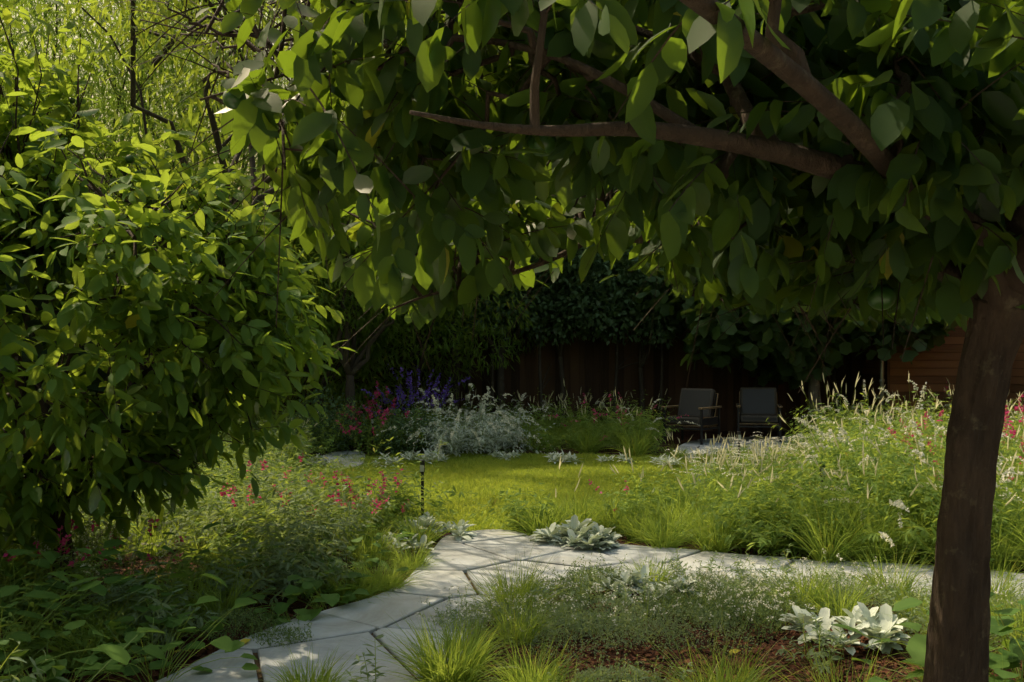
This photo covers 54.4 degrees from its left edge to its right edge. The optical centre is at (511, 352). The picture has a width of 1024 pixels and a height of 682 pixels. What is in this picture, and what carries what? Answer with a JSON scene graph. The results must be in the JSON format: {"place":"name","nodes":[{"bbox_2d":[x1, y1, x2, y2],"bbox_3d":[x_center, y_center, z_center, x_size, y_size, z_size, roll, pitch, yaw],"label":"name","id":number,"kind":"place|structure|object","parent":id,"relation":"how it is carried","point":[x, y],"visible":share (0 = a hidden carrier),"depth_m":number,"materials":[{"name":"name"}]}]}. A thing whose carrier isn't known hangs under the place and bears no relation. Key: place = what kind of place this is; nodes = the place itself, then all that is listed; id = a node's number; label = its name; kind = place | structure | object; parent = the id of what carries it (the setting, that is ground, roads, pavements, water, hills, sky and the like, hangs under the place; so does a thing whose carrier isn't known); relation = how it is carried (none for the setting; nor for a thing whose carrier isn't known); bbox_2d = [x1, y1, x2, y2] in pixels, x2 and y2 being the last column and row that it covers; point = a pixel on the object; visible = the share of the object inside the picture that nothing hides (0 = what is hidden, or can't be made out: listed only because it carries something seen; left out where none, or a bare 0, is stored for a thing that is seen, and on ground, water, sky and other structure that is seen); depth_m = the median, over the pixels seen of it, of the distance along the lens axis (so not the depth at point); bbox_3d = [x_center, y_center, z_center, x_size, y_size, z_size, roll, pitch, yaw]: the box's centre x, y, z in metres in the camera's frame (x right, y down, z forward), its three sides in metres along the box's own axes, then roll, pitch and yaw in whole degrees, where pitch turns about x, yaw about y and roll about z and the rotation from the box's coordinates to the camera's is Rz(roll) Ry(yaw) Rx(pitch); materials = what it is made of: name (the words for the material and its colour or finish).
{"place":"outdoors","nodes":[
{"label":"outdoors","id":0,"kind":"place"},
{"bbox_2d":[1,0,286,344],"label":"tree","id":1,"kind":"object","parent":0,"point":[150,91],"depth_m":18.18,"materials":[{"name":"green plant"}]},
{"bbox_2d":[0,0,344,336],"label":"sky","id":2,"kind":"structure","parent":0,"point":[73,10],"materials":[{"name":"white"}]},
{"bbox_2d":[53,0,348,419],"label":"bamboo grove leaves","id":3,"kind":"object","parent":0,"point":[229,158],"depth_m":17.54,"materials":[{"name":"green plant"}]},
{"bbox_2d":[285,17,579,420],"bbox_3d":[-0.991,-3.366,17.905,6.306,9.951,5.712,0,0,0],"label":"tree","id":4,"kind":"object","parent":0,"point":[455,377],"depth_m":17.95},
{"bbox_2d":[462,290,512,410],"bbox_3d":[-0.910,-0.615,18.658,2.212,4.440,1.978,0,0,0],"label":"hedge wood","id":5,"kind":"object","parent":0,"point":[467,383],"depth_m":18.53,"materials":[{"name":"brown wood"}]},
{"bbox_2d":[367,461,674,531],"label":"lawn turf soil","id":6,"kind":"structure","parent":0,"point":[497,502],"depth_m":10.03,"materials":[{"name":"soil"}]},
{"bbox_2d":[420,460,424,514],"bbox_3d":[-0.811,1.240,9.023,0.050,0.520,0.050,0,0,11],"label":"path light","id":7,"kind":"object","parent":6,"relation":"on","point":[422,467],"visible":0.69,"depth_m":9.01,"materials":[{"name":"black metal"}]},
{"bbox_2d":[296,451,702,532],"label":"lawn grass","id":8,"kind":"structure","parent":6,"relation":"on","point":[517,473],"depth_m":11.65,"materials":[{"name":"green plant"}]},
{"label":"step joint sand","id":9,"kind":"object","parent":6,"relation":"on","visible":0},
{"bbox_2d":[320,451,364,467],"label":"step flagstones","id":10,"kind":"object","parent":9,"relation":"on","point":[338,453],"visible":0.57,"depth_m":13.98,"materials":[{"name":"grey stone"}]},
{"bbox_2d":[480,64,614,420],"bbox_3d":[-0.408,-2.069,18.208,5.472,7.343,4.382,0,0,0],"label":"tree","id":11,"kind":"object","parent":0,"point":[500,387],"depth_m":18.42,"materials":[{"name":"green plant"}]},
{"bbox_2d":[415,245,686,431],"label":"trees","id":12,"kind":"object","parent":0,"point":[585,313],"depth_m":18.05,"materials":[{"name":"green plant"}]},
{"bbox_2d":[96,0,1023,681],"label":"citrus tree","id":13,"kind":"object","parent":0,"point":[856,42],"depth_m":2.32,"materials":[{"name":"green plant"}]},
{"bbox_2d":[222,91,941,310],"bbox_3d":[0.557,-0.890,2.600,2.522,1.566,1.889,0,0,-16],"label":"citrus tree fruit","id":14,"kind":"object","parent":13,"relation":"attached to","point":[231,101],"visible":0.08,"depth_m":2.52,"materials":[{"name":"green food"}]},
{"bbox_2d":[588,243,668,428],"bbox_3d":[2.371,-0.441,18.594,2.345,4.091,1.802,0,0,0],"label":"hedge wood","id":15,"kind":"object","parent":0,"point":[642,357],"depth_m":18.53,"materials":[{"name":"brown wood"}]},
{"bbox_2d":[753,373,760,432],"bbox_3d":[4.616,-0.407,18.604,1.107,4.024,1.216,0,0,2],"label":"hedge wood","id":16,"kind":"object","parent":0,"point":[756,430],"visible":0.02,"depth_m":18.57,"materials":[{"name":"brown wood"}]},
{"bbox_2d":[831,349,839,413],"bbox_3d":[6.103,-0.189,18.697,1.239,3.589,0.548,0,0,20],"label":"hedge wood","id":17,"kind":"object","parent":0,"point":[833,375],"visible":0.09,"depth_m":18.57,"materials":[{"name":"brown wood"}]},
{"label":"ground","id":18,"kind":"structure","parent":0,"visible":0},
{"bbox_2d":[1,0,102,325],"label":"bamboo grove leaves","id":19,"kind":"object","parent":18,"relation":"on","point":[44,38],"visible":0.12,"depth_m":15.84,"materials":[{"name":"green plant"}]},
{"bbox_2d":[0,0,129,92],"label":"bamboo grove leaves","id":20,"kind":"object","parent":18,"relation":"on","point":[45,26],"depth_m":16.68,"materials":[{"name":"green plant"}]},
{"bbox_2d":[1,0,143,154],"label":"bamboo grove leaves","id":21,"kind":"object","parent":18,"relation":"on","point":[51,56],"depth_m":19.97,"materials":[{"name":"green plant"}]},
{"bbox_2d":[2,0,223,403],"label":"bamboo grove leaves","id":22,"kind":"object","parent":18,"relation":"on","point":[129,128],"depth_m":15.36,"materials":[{"name":"green plant"}]},
{"bbox_2d":[0,0,237,419],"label":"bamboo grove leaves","id":23,"kind":"object","parent":18,"relation":"on","point":[69,48],"depth_m":15.70,"materials":[{"name":"green plant"}]},
{"bbox_2d":[7,63,272,391],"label":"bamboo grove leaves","id":24,"kind":"object","parent":18,"relation":"on","point":[129,133],"depth_m":17.96,"materials":[{"name":"green plant"}]},
{"bbox_2d":[4,0,284,271],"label":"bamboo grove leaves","id":25,"kind":"object","parent":18,"relation":"on","point":[124,75],"depth_m":19.32,"materials":[{"name":"green plant"}]},
{"bbox_2d":[1,0,343,230],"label":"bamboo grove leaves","id":26,"kind":"object","parent":18,"relation":"on","point":[119,82],"depth_m":16.65,"materials":[{"name":"green plant"}]},
{"bbox_2d":[0,0,356,603],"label":"citrus bush","id":27,"kind":"object","parent":18,"relation":"on","point":[114,468],"depth_m":5.57,"materials":[{"name":"green plant"}]},
{"bbox_2d":[0,255,134,500],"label":"citrus bush inner leaves","id":28,"kind":"object","parent":27,"relation":"attached to","point":[92,387],"visible":0.23,"depth_m":6.13,"materials":[{"name":"green plant"}]},
{"bbox_2d":[0,97,259,473],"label":"citrus fruit","id":29,"kind":"object","parent":27,"relation":"on","point":[129,159],"visible":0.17,"depth_m":5.97,"materials":[{"name":"green food"}]},
{"bbox_2d":[79,0,286,208],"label":"bamboo grove leaves","id":30,"kind":"object","parent":18,"relation":"on","point":[188,74],"depth_m":20.66,"materials":[{"name":"green plant"}]},
{"bbox_2d":[54,64,395,424],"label":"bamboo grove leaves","id":31,"kind":"object","parent":18,"relation":"on","point":[185,102],"depth_m":15.94,"materials":[{"name":"green plant"}]},
{"bbox_2d":[0,0,499,467],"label":"tree","id":32,"kind":"object","parent":18,"relation":"on","point":[195,70],"depth_m":8.41,"materials":[{"name":"green plant"}]},
{"bbox_2d":[0,0,490,203],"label":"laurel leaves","id":33,"kind":"object","parent":32,"relation":"attached to","point":[159,7],"visible":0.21,"depth_m":8.12,"materials":[{"name":"green plant"}]},
{"bbox_2d":[77,0,442,190],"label":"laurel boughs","id":34,"kind":"object","parent":32,"relation":"attached to","point":[170,43],"visible":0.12,"depth_m":8.72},
{"bbox_2d":[229,114,413,448],"bbox_3d":[-2.497,-1.213,15.613,3.451,5.636,4.005,0,0,0],"label":"tree","id":35,"kind":"object","parent":18,"relation":"on","point":[322,298],"depth_m":15.34,"materials":[{"name":"green plant"}]},
{"bbox_2d":[228,158,421,440],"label":"privet tree leaves","id":36,"kind":"object","parent":18,"relation":"on","point":[332,385],"depth_m":16.29,"materials":[{"name":"green plant"}]},
{"bbox_2d":[278,183,537,419],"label":"privet tree leaves","id":37,"kind":"object","parent":18,"relation":"on","point":[446,348],"depth_m":17.11,"materials":[{"name":"green plant"}]},
{"bbox_2d":[336,145,638,301],"bbox_3d":[3.445,-1.738,19.412,16.176,6.578,2.177,0,0,0],"label":"hedge top","id":38,"kind":"object","parent":18,"relation":"on","point":[553,194],"depth_m":18.91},
{"bbox_2d":[0,387,1023,681],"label":"ornamental grass","id":39,"kind":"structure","parent":18,"relation":"on","point":[440,663],"depth_m":6.21,"materials":[{"name":"green plant"}]},
{"bbox_2d":[0,386,1023,678],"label":"perennial foliage","id":40,"kind":"object","parent":18,"relation":"on","point":[792,480],"visible":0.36,"depth_m":7.92,"materials":[{"name":"green plant"}]},
{"bbox_2d":[0,413,1023,681],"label":"plants","id":41,"kind":"object","parent":18,"relation":"on","point":[624,623],"visible":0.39,"depth_m":5.76,"materials":[{"name":"green plant"}]},
{"bbox_2d":[0,373,1023,681],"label":"plant stems","id":42,"kind":"object","parent":18,"relation":"on","point":[152,637],"visible":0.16,"depth_m":6.26,"materials":[{"name":"green plant"}]},
{"bbox_2d":[361,364,469,417],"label":"purple salvia flowers","id":43,"kind":"object","parent":42,"relation":"attached to","point":[403,396],"visible":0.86,"depth_m":15.78,"materials":[{"name":"plant"}]},
{"bbox_2d":[0,428,1023,681],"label":"bed mulch","id":44,"kind":"object","parent":18,"relation":"on","point":[678,440],"visible":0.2,"depth_m":5.42,"materials":[{"name":"brown soil"}]},
{"bbox_2d":[287,387,447,454],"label":"loose flowering perennials","id":45,"kind":"object","parent":44,"relation":"on","point":[397,422],"visible":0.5,"depth_m":14.62,"materials":[{"name":"green plant"}]},
{"bbox_2d":[36,326,862,430],"bbox_3d":[-1.156,0.475,18.940,15.779,2.050,0.130,0,0,0],"label":"fence","id":46,"kind":"object","parent":44,"relation":"on","point":[589,365],"visible":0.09,"depth_m":18.88,"materials":[{"name":"brown wood"}]},
{"bbox_2d":[0,444,1023,681],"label":"broad leaf plants","id":47,"kind":"object","parent":44,"relation":"on","point":[117,652],"visible":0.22,"depth_m":4.65,"materials":[{"name":"green plant"}]},
{"bbox_2d":[0,557,1023,681],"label":"bark mulch chips","id":48,"kind":"object","parent":44,"relation":"on","point":[593,661],"visible":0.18,"depth_m":4.91,"materials":[{"name":"brown wood"}]},
{"bbox_2d":[155,575,740,679],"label":"fallen leaves","id":49,"kind":"object","parent":48,"relation":"on","point":[244,640],"visible":0.34,"depth_m":4.97,"materials":[{"name":"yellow plant"}]},
{"bbox_2d":[28,523,912,648],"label":"plants","id":50,"kind":"object","parent":48,"relation":"on","point":[763,615],"visible":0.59,"depth_m":5.55,"materials":[{"name":"green plant"}]},
{"bbox_2d":[3,381,1023,566],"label":"flowers","id":51,"kind":"object","parent":44,"relation":"on","point":[63,540],"visible":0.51,"depth_m":7.86,"materials":[{"name":"plant"}]},
{"bbox_2d":[6,380,1023,636],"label":"flowering plants","id":52,"kind":"object","parent":44,"relation":"on","point":[804,444],"visible":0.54,"depth_m":7.85,"materials":[{"name":"green plant"}]},
{"bbox_2d":[253,562,867,681],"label":"path joint sand","id":53,"kind":"structure","parent":44,"relation":"on","point":[259,675],"depth_m":4.81,"materials":[{"name":"sand"}]},
{"bbox_2d":[156,529,1023,681],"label":"path flagstones","id":54,"kind":"object","parent":53,"relation":"on","point":[348,627],"visible":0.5,"depth_m":5.99,"materials":[{"name":"grey stone"}]},
{"bbox_2d":[238,371,1023,505],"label":"grass seed plumes","id":55,"kind":"object","parent":44,"relation":"on","point":[721,462],"depth_m":9.05,"materials":[{"name":"beige plant"}]},
{"bbox_2d":[737,431,740,463],"bbox_3d":[2.724,1.225,11.947,0.050,0.550,0.050,0,0,-17],"label":"path light","id":56,"kind":"object","parent":44,"relation":"on","point":[739,435],"visible":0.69,"depth_m":11.93,"materials":[{"name":"black metal"}]},
{"bbox_2d":[820,463,825,509],"bbox_3d":[2.471,1.190,7.922,0.050,0.620,0.050,0,0,-11],"label":"path light","id":57,"kind":"object","parent":44,"relation":"on","point":[821,469],"visible":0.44,"depth_m":7.91,"materials":[{"name":"black metal"}]},
{"bbox_2d":[879,359,884,410],"bbox_3d":[6.520,0.200,17.550,0.086,2.600,0.067,0,0,0],"label":"studio downpipe","id":58,"kind":"object","parent":44,"relation":"on","point":[881,380],"visible":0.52,"depth_m":17.52,"materials":[{"name":"grey metal"}]},
{"bbox_2d":[862,317,1023,425],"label":"shed","id":59,"kind":"structure","parent":44,"relation":"on","point":[935,368],"depth_m":17.59,"materials":[{"name":"brown wood"}]},
{"label":"patio joint sand","id":60,"kind":"object","parent":44,"relation":"on","visible":0},
{"bbox_2d":[675,436,801,458],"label":"patio flagstones","id":61,"kind":"object","parent":60,"relation":"on","point":[693,444],"visible":0.34,"depth_m":15.97,"materials":[{"name":"grey stone"}]},
{"bbox_2d":[661,388,721,444],"bbox_3d":[2.930,1.030,16.229,0.728,0.870,0.720,0,0,38],"label":"lounge chair","id":62,"kind":"object","parent":61,"relation":"on","point":[698,406],"visible":0.9,"depth_m":16.21,"materials":[{"name":"black fabric"}]},
{"bbox_2d":[736,387,781,441],"bbox_3d":[4.129,1.030,16.661,0.728,0.870,0.720,0,0,12],"label":"lounge chair","id":63,"kind":"object","parent":61,"relation":"on","point":[757,405],"visible":0.95,"depth_m":16.73,"materials":[{"name":"black fabric"}]},
{"bbox_2d":[522,196,601,429],"bbox_3d":[0.887,-0.878,18.635,2.442,4.967,2.533,0,0,0],"label":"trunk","id":64,"kind":"object","parent":18,"relation":"on","point":[565,264],"depth_m":18.21,"materials":[{"name":"brown wood"}]},
{"bbox_2d":[307,388,910,654],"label":"silver-leaved plants","id":65,"kind":"object","parent":18,"relation":"on","point":[600,537],"visible":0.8,"depth_m":7.52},
{"bbox_2d":[630,263,957,425],"bbox_3d":[4.917,-0.446,16.916,5.594,4.172,3.668,0,0,0],"label":"fig tree","id":66,"kind":"object","parent":18,"relation":"on","point":[767,361],"depth_m":16.83,"materials":[{"name":"green plant"}]}
]}

